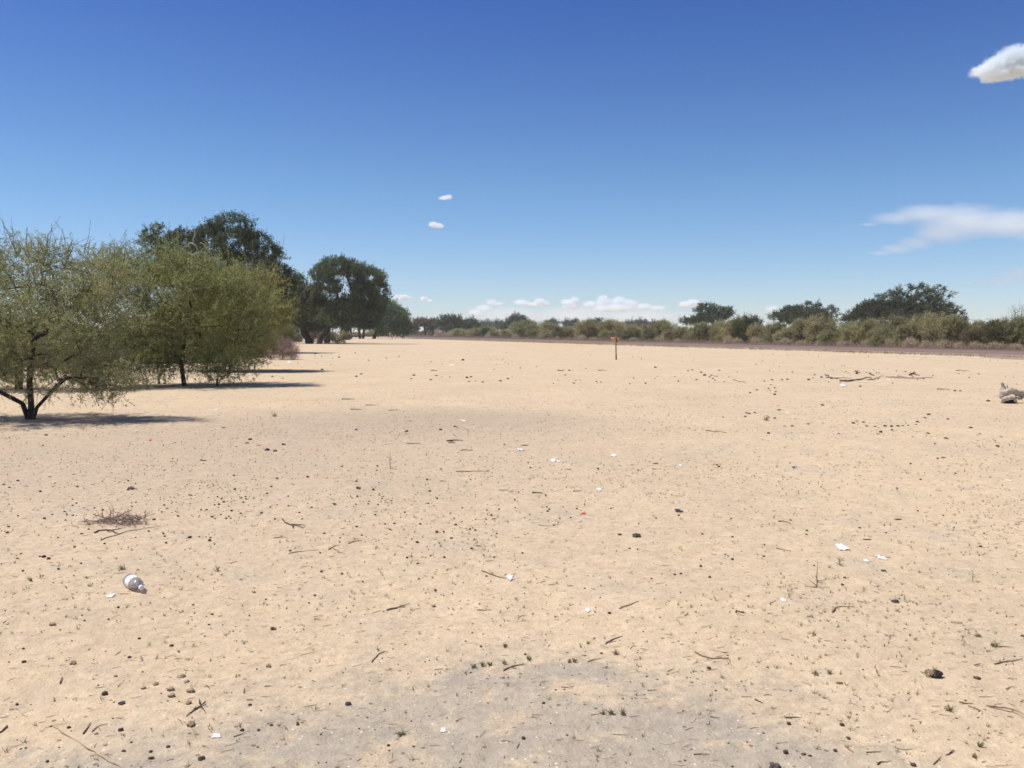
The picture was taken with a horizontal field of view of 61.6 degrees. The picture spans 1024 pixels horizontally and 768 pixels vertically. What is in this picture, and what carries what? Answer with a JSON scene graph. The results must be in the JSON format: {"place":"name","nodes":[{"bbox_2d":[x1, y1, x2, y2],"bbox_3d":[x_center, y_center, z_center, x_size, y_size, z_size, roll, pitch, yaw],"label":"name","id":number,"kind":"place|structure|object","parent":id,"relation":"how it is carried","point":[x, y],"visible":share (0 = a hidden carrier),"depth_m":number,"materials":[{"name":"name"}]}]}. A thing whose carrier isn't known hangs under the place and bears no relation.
{"place":"outdoors","nodes":[
{"label":"outdoors","id":0,"kind":"place"},
{"bbox_2d":[0,332,1023,767],"bbox_3d":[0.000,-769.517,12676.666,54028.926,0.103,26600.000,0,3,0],"label":"ground","id":1,"kind":"structure","parent":0,"point":[388,696],"depth_m":5.87,"materials":[{"name":"beige sand"}]},
{"bbox_2d":[0,244,134,388],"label":"thorn tree","id":2,"kind":"object","parent":1,"relation":"on","point":[69,344],"visible":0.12,"depth_m":23.67,"materials":[{"name":"green plant"}]},
{"bbox_2d":[0,216,162,419],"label":"thorn tree","id":3,"kind":"object","parent":1,"relation":"on","point":[29,352],"visible":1,"depth_m":15.18,"materials":[{"name":"green plant"}]},
{"bbox_2d":[53,726,121,767],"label":"stalk","id":4,"kind":"object","parent":1,"relation":"on","point":[84,745],"visible":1,"depth_m":3.30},
{"bbox_2d":[71,502,155,527],"bbox_3d":[-3.296,1.070,7.155,0.668,0.176,0.494,0,3,0],"label":"brush pile","id":5,"kind":"object","parent":1,"relation":"on","point":[121,519],"visible":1,"depth_m":7.12,"materials":[{"name":"brown wood"}]},
{"bbox_2d":[123,574,143,590],"bbox_3d":[-2.317,1.225,5.274,0.204,0.085,0.082,3,5,44],"label":"plastic bottle","id":6,"kind":"object","parent":1,"relation":"on","point":[128,579],"visible":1,"depth_m":5.26,"materials":[{"name":"grey plastic"}]},
{"bbox_2d":[112,311,165,362],"bbox_3d":[-18.733,-2.305,43.074,3.519,2.857,3.516,0,3,0],"label":"bush","id":7,"kind":"object","parent":1,"relation":"on","point":[146,341],"visible":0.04,"depth_m":42.67,"materials":[{"name":"green plant"}]},
{"bbox_2d":[152,361,177,383],"bbox_3d":[-11.084,-0.413,27.184,0.989,0.893,0.906,-3,4,-38],"label":"sapling","id":8,"kind":"object","parent":1,"relation":"on","point":[162,372],"visible":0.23,"depth_m":27.07,"materials":[{"name":"green plant"}]},
{"bbox_2d":[140,311,208,362],"bbox_3d":[-17.497,-2.560,44.542,4.262,3.218,3.490,-1,4,-17],"label":"bush","id":9,"kind":"object","parent":1,"relation":"on","point":[175,341],"visible":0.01,"depth_m":44.05,"materials":[{"name":"green plant"}]},
{"bbox_2d":[76,222,291,385],"bbox_3d":[-9.978,-2.355,25.663,6.325,5.133,4.817,-2,4,-24],"label":"thorn tree","id":10,"kind":"object","parent":1,"relation":"on","point":[188,323],"visible":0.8,"depth_m":25.16,"materials":[{"name":"green plant"}]},
{"bbox_2d":[197,362,230,385],"bbox_3d":[-8.753,-0.332,25.288,1.051,0.874,1.032,0,3,0],"label":"sapling","id":11,"kind":"object","parent":1,"relation":"on","point":[216,377],"visible":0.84,"depth_m":25.24,"materials":[{"name":"green plant"}]},
{"bbox_2d":[132,210,303,330],"bbox_3d":[-21.531,-7.561,64.124,11.106,11.021,9.832,3,5,44],"label":"shade tree","id":12,"kind":"object","parent":1,"relation":"on","point":[215,230],"visible":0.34,"depth_m":63.69,"materials":[{"name":"green plant"}]},
{"bbox_2d":[148,234,316,370],"bbox_3d":[-11.509,-3.364,34.850,6.972,6.019,4.333,0,3,0],"label":"thorn tree","id":13,"kind":"object","parent":1,"relation":"on","point":[289,312],"visible":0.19,"depth_m":34.78,"materials":[{"name":"green plant"}]},
{"bbox_2d":[266,335,301,359],"bbox_3d":[-13.203,-2.133,49.469,2.396,1.626,2.068,0,3,0],"label":"dry bush","id":14,"kind":"object","parent":1,"relation":"on","point":[288,348],"visible":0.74,"depth_m":49.29,"materials":[{"name":"plant"}]},
{"bbox_2d":[275,324,297,341],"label":"bush","id":15,"kind":"object","parent":1,"relation":"on","point":[289,333],"visible":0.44,"depth_m":92.86,"materials":[{"name":"green plant"}]},
{"bbox_2d":[284,328,303,341],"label":"bush","id":16,"kind":"object","parent":1,"relation":"on","point":[297,338],"visible":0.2,"depth_m":128.79,"materials":[{"name":"green plant"}]},
{"bbox_2d":[278,272,338,343],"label":"shade tree","id":17,"kind":"object","parent":1,"relation":"on","point":[309,298],"visible":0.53,"depth_m":114.43,"materials":[{"name":"green plant"}]},
{"bbox_2d":[298,326,323,341],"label":"dry bush","id":18,"kind":"object","parent":1,"relation":"on","point":[313,335],"visible":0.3,"depth_m":130.88,"materials":[{"name":"plant"}]},
{"bbox_2d":[317,330,337,340],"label":"bush","id":19,"kind":"object","parent":1,"relation":"on","point":[332,337],"visible":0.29,"depth_m":152.34,"materials":[{"name":"green plant"}]},
{"bbox_2d":[312,288,356,342],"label":"shade tree","id":20,"kind":"object","parent":1,"relation":"on","point":[327,338],"visible":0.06,"depth_m":121.46,"materials":[{"name":"green plant"}]},
{"bbox_2d":[328,338,345,343],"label":"dry bush","id":21,"kind":"object","parent":1,"relation":"on","point":[337,342],"visible":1,"depth_m":111.80,"materials":[{"name":"plant"}]},
{"bbox_2d":[336,329,352,339],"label":"bush","id":22,"kind":"object","parent":1,"relation":"on","point":[344,335],"visible":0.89,"depth_m":167.43,"materials":[{"name":"green plant"}]},
{"bbox_2d":[306,252,394,343],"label":"shade tree","id":23,"kind":"object","parent":1,"relation":"on","point":[361,286],"visible":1,"depth_m":111.49,"materials":[{"name":"green plant"}]},
{"bbox_2d":[365,298,415,338],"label":"shade tree","id":24,"kind":"object","parent":1,"relation":"on","point":[398,321],"visible":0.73,"depth_m":193.63,"materials":[{"name":"green plant"}]},
{"bbox_2d":[405,322,420,334],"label":"distant tree","id":25,"kind":"object","parent":1,"relation":"on","point":[417,329],"visible":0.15,"depth_m":298.51,"materials":[{"name":"green plant"}]},
{"bbox_2d":[412,315,435,335],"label":"distant tree","id":26,"kind":"object","parent":1,"relation":"on","point":[417,321],"visible":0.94,"depth_m":297.51,"materials":[{"name":"green plant"}]},
{"bbox_2d":[422,316,439,335],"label":"distant tree","id":27,"kind":"object","parent":1,"relation":"on","point":[431,328],"visible":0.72,"depth_m":298.30,"materials":[{"name":"green plant"}]},
{"bbox_2d":[433,313,468,334],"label":"distant tree","id":28,"kind":"object","parent":1,"relation":"on","point":[445,322],"visible":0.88,"depth_m":287.45,"materials":[{"name":"green plant"}]},
{"bbox_2d":[448,328,467,336],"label":"bush","id":29,"kind":"object","parent":1,"relation":"on","point":[456,332],"visible":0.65,"depth_m":258.93,"materials":[{"name":"green plant"}]},
{"bbox_2d":[461,314,481,328],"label":"distant tree","id":30,"kind":"object","parent":1,"relation":"on","point":[471,322],"visible":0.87,"depth_m":288.43,"materials":[{"name":"green plant"}]},
{"bbox_2d":[465,326,482,336],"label":"bush","id":31,"kind":"object","parent":1,"relation":"on","point":[473,331],"visible":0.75,"depth_m":242.91,"materials":[{"name":"green plant"}]},
{"bbox_2d":[479,326,489,336],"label":"bush","id":32,"kind":"object","parent":1,"relation":"on","point":[485,330],"visible":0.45,"depth_m":229.22,"materials":[{"name":"green plant"}]},
{"bbox_2d":[478,318,493,328],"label":"distant tree","id":33,"kind":"object","parent":1,"relation":"on","point":[487,322],"visible":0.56,"depth_m":477.31,"materials":[{"name":"green plant"}]},
{"bbox_2d":[487,329,501,336],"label":"bush","id":34,"kind":"object","parent":1,"relation":"on","point":[494,333],"visible":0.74,"depth_m":224.27,"materials":[{"name":"green plant"}]},
{"bbox_2d":[492,318,503,330],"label":"distant tree","id":35,"kind":"object","parent":1,"relation":"on","point":[495,322],"visible":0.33,"depth_m":447.59,"materials":[{"name":"green plant"}]},
{"bbox_2d":[0,376,1009,642],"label":"pellet litter","id":36,"kind":"object","parent":1,"relation":"on","point":[340,468],"visible":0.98,"depth_m":9.97,"materials":[{"name":"brown"}]},
{"bbox_2d":[499,329,512,336],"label":"bush","id":37,"kind":"object","parent":1,"relation":"on","point":[505,332],"visible":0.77,"depth_m":210.08,"materials":[{"name":"green plant"}]},
{"bbox_2d":[494,311,529,329],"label":"distant tree","id":38,"kind":"object","parent":1,"relation":"on","point":[506,324],"visible":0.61,"depth_m":327.93,"materials":[{"name":"green plant"}]},
{"bbox_2d":[1,362,1022,767],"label":"grit","id":39,"kind":"object","parent":1,"relation":"on","point":[489,556],"visible":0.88,"depth_m":5.88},
{"bbox_2d":[0,378,1023,767],"bbox_3d":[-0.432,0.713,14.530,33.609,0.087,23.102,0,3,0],"label":"stem litter","id":40,"kind":"object","parent":1,"relation":"on","point":[529,634],"visible":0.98,"depth_m":4.75,"materials":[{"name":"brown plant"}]},
{"bbox_2d":[6,389,1020,767],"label":"chalk grit","id":41,"kind":"object","parent":1,"relation":"on","point":[514,591],"visible":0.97,"depth_m":5.12,"materials":[{"name":"white stone"}]},
{"bbox_2d":[11,378,1023,699],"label":"green sprouts","id":42,"kind":"object","parent":1,"relation":"on","point":[669,570],"visible":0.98,"depth_m":6.08,"materials":[{"name":"green plant"}]},
{"bbox_2d":[509,318,544,337],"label":"bush","id":43,"kind":"object","parent":1,"relation":"on","point":[522,326],"visible":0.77,"depth_m":207.22,"materials":[{"name":"green plant"}]},
{"bbox_2d":[523,328,544,337],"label":"bush","id":44,"kind":"object","parent":1,"relation":"on","point":[533,332],"visible":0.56,"depth_m":194.28,"materials":[{"name":"green plant"}]},
{"bbox_2d":[535,328,552,338],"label":"bush","id":45,"kind":"object","parent":1,"relation":"on","point":[543,334],"visible":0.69,"depth_m":182.78,"materials":[{"name":"green plant"}]},
{"bbox_2d":[87,345,1005,383],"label":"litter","id":46,"kind":"object","parent":1,"relation":"on","point":[675,376],"visible":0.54,"depth_m":33.27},
{"bbox_2d":[539,320,559,332],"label":"bush","id":47,"kind":"object","parent":1,"relation":"on","point":[548,325],"visible":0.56,"depth_m":193.61,"materials":[{"name":"green plant"}]},
{"bbox_2d":[540,317,561,325],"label":"distant tree","id":48,"kind":"object","parent":1,"relation":"on","point":[551,320],"visible":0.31,"depth_m":417.74,"materials":[{"name":"green plant"}]},
{"bbox_2d":[550,325,567,337],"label":"bush","id":49,"kind":"object","parent":1,"relation":"on","point":[557,331],"visible":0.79,"depth_m":177.63,"materials":[{"name":"green plant"}]},
{"bbox_2d":[561,327,576,337],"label":"bush","id":50,"kind":"object","parent":1,"relation":"on","point":[569,331],"visible":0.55,"depth_m":176.97,"materials":[{"name":"green plant"}]},
{"bbox_2d":[561,317,578,327],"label":"distant tree","id":51,"kind":"object","parent":1,"relation":"on","point":[572,322],"visible":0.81,"depth_m":417.61,"materials":[{"name":"green plant"}]},
{"bbox_2d":[571,317,603,339],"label":"bush","id":52,"kind":"object","parent":1,"relation":"on","point":[588,326],"visible":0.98,"depth_m":165.86,"materials":[{"name":"green plant"}]},
{"bbox_2d":[598,328,616,338],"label":"bush","id":53,"kind":"object","parent":1,"relation":"on","point":[605,334],"visible":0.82,"depth_m":157.83,"materials":[{"name":"green plant"}]},
{"bbox_2d":[601,318,626,339],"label":"bush","id":54,"kind":"object","parent":1,"relation":"on","point":[609,324],"visible":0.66,"depth_m":165.55,"materials":[{"name":"green plant"}]},
{"bbox_2d":[611,336,618,359],"bbox_3d":[5.885,-1.925,49.047,0.479,1.588,0.103,0,3,0],"label":"sign","id":55,"kind":"object","parent":1,"relation":"on","point":[615,339],"visible":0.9,"depth_m":49.03,"materials":[{"name":"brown wood"}]},
{"bbox_2d":[614,328,635,340],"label":"bush","id":56,"kind":"object","parent":1,"relation":"on","point":[624,334],"visible":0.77,"depth_m":148.97,"materials":[{"name":"green plant"}]},
{"bbox_2d":[625,325,641,339],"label":"bush","id":57,"kind":"object","parent":1,"relation":"on","point":[638,333],"visible":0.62,"depth_m":151.33,"materials":[{"name":"green plant"}]},
{"bbox_2d":[621,316,655,327],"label":"distant tree","id":58,"kind":"object","parent":1,"relation":"on","point":[639,322],"visible":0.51,"depth_m":377.29,"materials":[{"name":"green plant"}]},
{"bbox_2d":[636,323,652,334],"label":"bush","id":59,"kind":"object","parent":1,"relation":"on","point":[643,328],"visible":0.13,"depth_m":167.96,"materials":[{"name":"green plant"}]},
{"bbox_2d":[639,328,658,340],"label":"bush","id":60,"kind":"object","parent":1,"relation":"on","point":[650,333],"visible":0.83,"depth_m":140.09,"materials":[{"name":"green plant"}]},
{"bbox_2d":[647,317,678,337],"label":"bush","id":61,"kind":"object","parent":1,"relation":"on","point":[661,325],"visible":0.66,"depth_m":143.71,"materials":[{"name":"green plant"}]},
{"bbox_2d":[660,328,681,340],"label":"bush","id":62,"kind":"object","parent":1,"relation":"on","point":[668,334],"visible":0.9,"depth_m":134.44,"materials":[{"name":"green plant"}]},
{"bbox_2d":[673,326,687,339],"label":"bush","id":63,"kind":"object","parent":1,"relation":"on","point":[682,329],"visible":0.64,"depth_m":134.67,"materials":[{"name":"green plant"}]},
{"bbox_2d":[682,325,700,341],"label":"bush","id":64,"kind":"object","parent":1,"relation":"on","point":[693,336],"visible":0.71,"depth_m":128.50,"materials":[{"name":"green plant"}]},
{"bbox_2d":[690,321,713,341],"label":"bush","id":65,"kind":"object","parent":1,"relation":"on","point":[702,328],"visible":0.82,"depth_m":127.60,"materials":[{"name":"green plant"}]},
{"bbox_2d":[389,334,1023,349],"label":"undergrowth","id":66,"kind":"object","parent":1,"relation":"on","point":[701,340],"visible":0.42,"depth_m":112.77,"materials":[{"name":"plant"}]},
{"bbox_2d":[678,301,735,327],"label":"distant tree","id":67,"kind":"object","parent":1,"relation":"on","point":[711,313],"visible":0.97,"depth_m":198.31,"materials":[{"name":"green plant"}]},
{"bbox_2d":[408,338,1021,357],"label":"verge grass","id":68,"kind":"structure","parent":1,"relation":"on","point":[967,355],"depth_m":80.65,"materials":[{"name":"beige plant"}]},
{"bbox_2d":[707,318,734,342],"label":"bush","id":69,"kind":"object","parent":1,"relation":"on","point":[715,333],"visible":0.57,"depth_m":125.81,"materials":[{"name":"green plant"}]},
{"bbox_2d":[719,314,744,342],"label":"bush","id":70,"kind":"object","parent":1,"relation":"on","point":[725,330],"visible":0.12,"depth_m":123.01,"materials":[{"name":"green plant"}]},
{"bbox_2d":[726,310,764,342],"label":"bush","id":71,"kind":"object","parent":1,"relation":"on","point":[738,329],"visible":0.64,"depth_m":117.04,"materials":[{"name":"green plant"}]},
{"bbox_2d":[746,322,772,343],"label":"bush","id":72,"kind":"object","parent":1,"relation":"on","point":[756,330],"visible":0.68,"depth_m":114.09,"materials":[{"name":"green plant"}]},
{"bbox_2d":[760,320,789,342],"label":"bush","id":73,"kind":"object","parent":1,"relation":"on","point":[771,329],"visible":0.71,"depth_m":110.09,"materials":[{"name":"green plant"}]},
{"bbox_2d":[769,762,781,767],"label":"stone","id":74,"kind":"object","parent":1,"relation":"on","point":[774,765],"visible":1,"depth_m":3.14,"materials":[{"name":"grey stone"}]},
{"bbox_2d":[772,326,800,344],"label":"bush","id":75,"kind":"object","parent":1,"relation":"on","point":[778,335],"visible":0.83,"depth_m":105.83,"materials":[{"name":"green plant"}]},
{"bbox_2d":[786,317,812,344],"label":"bush","id":76,"kind":"object","parent":1,"relation":"on","point":[798,322],"visible":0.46,"depth_m":105.89,"materials":[{"name":"green plant"}]},
{"bbox_2d":[766,299,841,324],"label":"distant tree","id":77,"kind":"object","parent":1,"relation":"on","point":[787,313],"visible":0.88,"depth_m":178.04,"materials":[{"name":"green plant"}]},
{"bbox_2d":[805,562,827,586],"bbox_3d":[1.869,1.173,5.265,0.153,0.171,0.084,0,3,0],"label":"seedling","id":78,"kind":"object","parent":1,"relation":"on","point":[817,579],"visible":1,"depth_m":5.26,"materials":[{"name":"plant"}]},
{"bbox_2d":[800,311,841,343],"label":"bush","id":79,"kind":"object","parent":1,"relation":"on","point":[819,325],"visible":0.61,"depth_m":102.42,"materials":[{"name":"green plant"}]},
{"bbox_2d":[815,327,841,344],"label":"bush","id":80,"kind":"object","parent":1,"relation":"on","point":[830,335],"visible":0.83,"depth_m":98.20,"materials":[{"name":"green plant"}]},
{"bbox_2d":[835,543,849,549],"bbox_3d":[2.397,1.180,6.223,0.090,0.029,0.098,0,3,0],"label":"paper scrap","id":81,"kind":"object","parent":1,"relation":"on","point":[841,546],"visible":1,"depth_m":6.22,"materials":[{"name":"white paper"}]},
{"bbox_2d":[836,320,855,329],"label":"bush","id":82,"kind":"object","parent":1,"relation":"on","point":[849,323],"visible":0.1,"depth_m":108.46,"materials":[{"name":"green plant"}]},
{"bbox_2d":[834,325,862,345],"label":"bush","id":83,"kind":"object","parent":1,"relation":"on","point":[845,333],"visible":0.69,"depth_m":96.59,"materials":[{"name":"green plant"}]},
{"bbox_2d":[845,316,878,345],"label":"bush","id":84,"kind":"object","parent":1,"relation":"on","point":[867,324],"visible":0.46,"depth_m":95.42,"materials":[{"name":"green plant"}]},
{"bbox_2d":[866,325,894,346],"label":"bush","id":85,"kind":"object","parent":1,"relation":"on","point":[881,334],"visible":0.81,"depth_m":90.27,"materials":[{"name":"green plant"}]},
{"bbox_2d":[871,312,911,342],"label":"bush","id":86,"kind":"object","parent":1,"relation":"on","point":[899,320],"visible":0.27,"depth_m":92.26,"materials":[{"name":"green plant"}]},
{"bbox_2d":[833,281,971,325],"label":"distant tree","id":87,"kind":"object","parent":1,"relation":"on","point":[897,304],"visible":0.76,"depth_m":129.88,"materials":[{"name":"green plant"}]},
{"bbox_2d":[891,323,924,346],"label":"bush","id":88,"kind":"object","parent":1,"relation":"on","point":[902,333],"visible":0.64,"depth_m":87.64,"materials":[{"name":"green plant"}]},
{"bbox_2d":[900,336,917,346],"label":"dry shrub","id":89,"kind":"object","parent":1,"relation":"on","point":[911,339],"visible":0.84,"depth_m":86.52,"materials":[{"name":"plant"}]},
{"bbox_2d":[899,310,938,345],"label":"bush","id":90,"kind":"object","parent":1,"relation":"on","point":[918,319],"visible":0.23,"depth_m":87.95,"materials":[{"name":"green plant"}]},
{"bbox_2d":[922,669,942,678],"bbox_3d":[1.919,1.320,3.918,0.091,0.037,0.055,2,4,29],"label":"stone","id":91,"kind":"object","parent":1,"relation":"on","point":[933,673],"visible":1,"depth_m":3.90,"materials":[{"name":"brown stone"}]},
{"bbox_2d":[917,311,962,347],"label":"bush","id":92,"kind":"object","parent":1,"relation":"on","point":[930,333],"visible":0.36,"depth_m":84.84,"materials":[{"name":"green plant"}]},
{"bbox_2d":[932,337,952,347],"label":"dry shrub","id":93,"kind":"object","parent":1,"relation":"on","point":[942,342],"visible":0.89,"depth_m":82.31,"materials":[{"name":"plant"}]},
{"bbox_2d":[933,311,972,347],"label":"bush","id":94,"kind":"object","parent":1,"relation":"on","point":[952,326],"visible":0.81,"depth_m":82.16,"materials":[{"name":"green plant"}]},
{"bbox_2d":[958,325,984,348],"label":"bush","id":95,"kind":"object","parent":1,"relation":"on","point":[970,335],"visible":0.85,"depth_m":79.88,"materials":[{"name":"brown plant"}]},
{"bbox_2d":[966,341,984,348],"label":"dry shrub","id":96,"kind":"object","parent":1,"relation":"on","point":[979,343],"visible":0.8,"depth_m":78.86,"materials":[{"name":"plant"}]},
{"bbox_2d":[968,318,990,329],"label":"bush","id":97,"kind":"object","parent":1,"relation":"on","point":[977,323],"visible":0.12,"depth_m":88.69,"materials":[{"name":"green plant"}]},
{"bbox_2d":[980,341,1005,348],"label":"dry shrub","id":98,"kind":"object","parent":1,"relation":"on","point":[999,344],"visible":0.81,"depth_m":76.79,"materials":[{"name":"plant"}]},
{"bbox_2d":[979,317,1021,349],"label":"bush","id":99,"kind":"object","parent":1,"relation":"on","point":[995,330],"visible":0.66,"depth_m":77.75,"materials":[{"name":"green plant"}]},
{"bbox_2d":[997,382,1023,403],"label":"bleached log","id":100,"kind":"object","parent":1,"relation":"on","point":[1004,394],"visible":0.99,"depth_m":19.44,"materials":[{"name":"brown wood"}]},
{"bbox_2d":[998,311,1023,349],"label":"bush","id":101,"kind":"object","parent":1,"relation":"on","point":[1019,329],"visible":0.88,"depth_m":76.67,"materials":[{"name":"green plant"}]},
{"bbox_2d":[998,304,1023,322],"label":"bare tree","id":102,"kind":"object","parent":1,"relation":"on","point":[1014,313],"visible":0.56,"depth_m":81.79,"materials":[{"name":"brown plant"}]},
{"bbox_2d":[0,388,1023,767],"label":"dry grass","id":103,"kind":"structure","parent":0,"point":[610,578],"depth_m":5.29,"materials":[{"name":"beige plant"}]},
{"bbox_2d":[0,0,1023,331],"label":"sky","id":104,"kind":"structure","parent":0,"point":[538,160],"materials":[{"name":"blue"}]},
{"bbox_2d":[310,334,1023,354],"bbox_3d":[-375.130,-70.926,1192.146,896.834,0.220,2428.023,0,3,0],"label":"road","id":105,"kind":"structure","parent":0,"point":[956,350],"depth_m":86.46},
{"bbox_2d":[384,337,1023,356],"bbox_3d":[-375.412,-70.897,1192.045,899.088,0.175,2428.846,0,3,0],"label":"road shoulder","id":106,"kind":"object","parent":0,"point":[797,349],"visible":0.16,"depth_m":71.98},
{"bbox_2d":[986,356,1023,359],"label":"dirt track","id":107,"kind":"structure","parent":0,"point":[1004,357],"depth_m":53.10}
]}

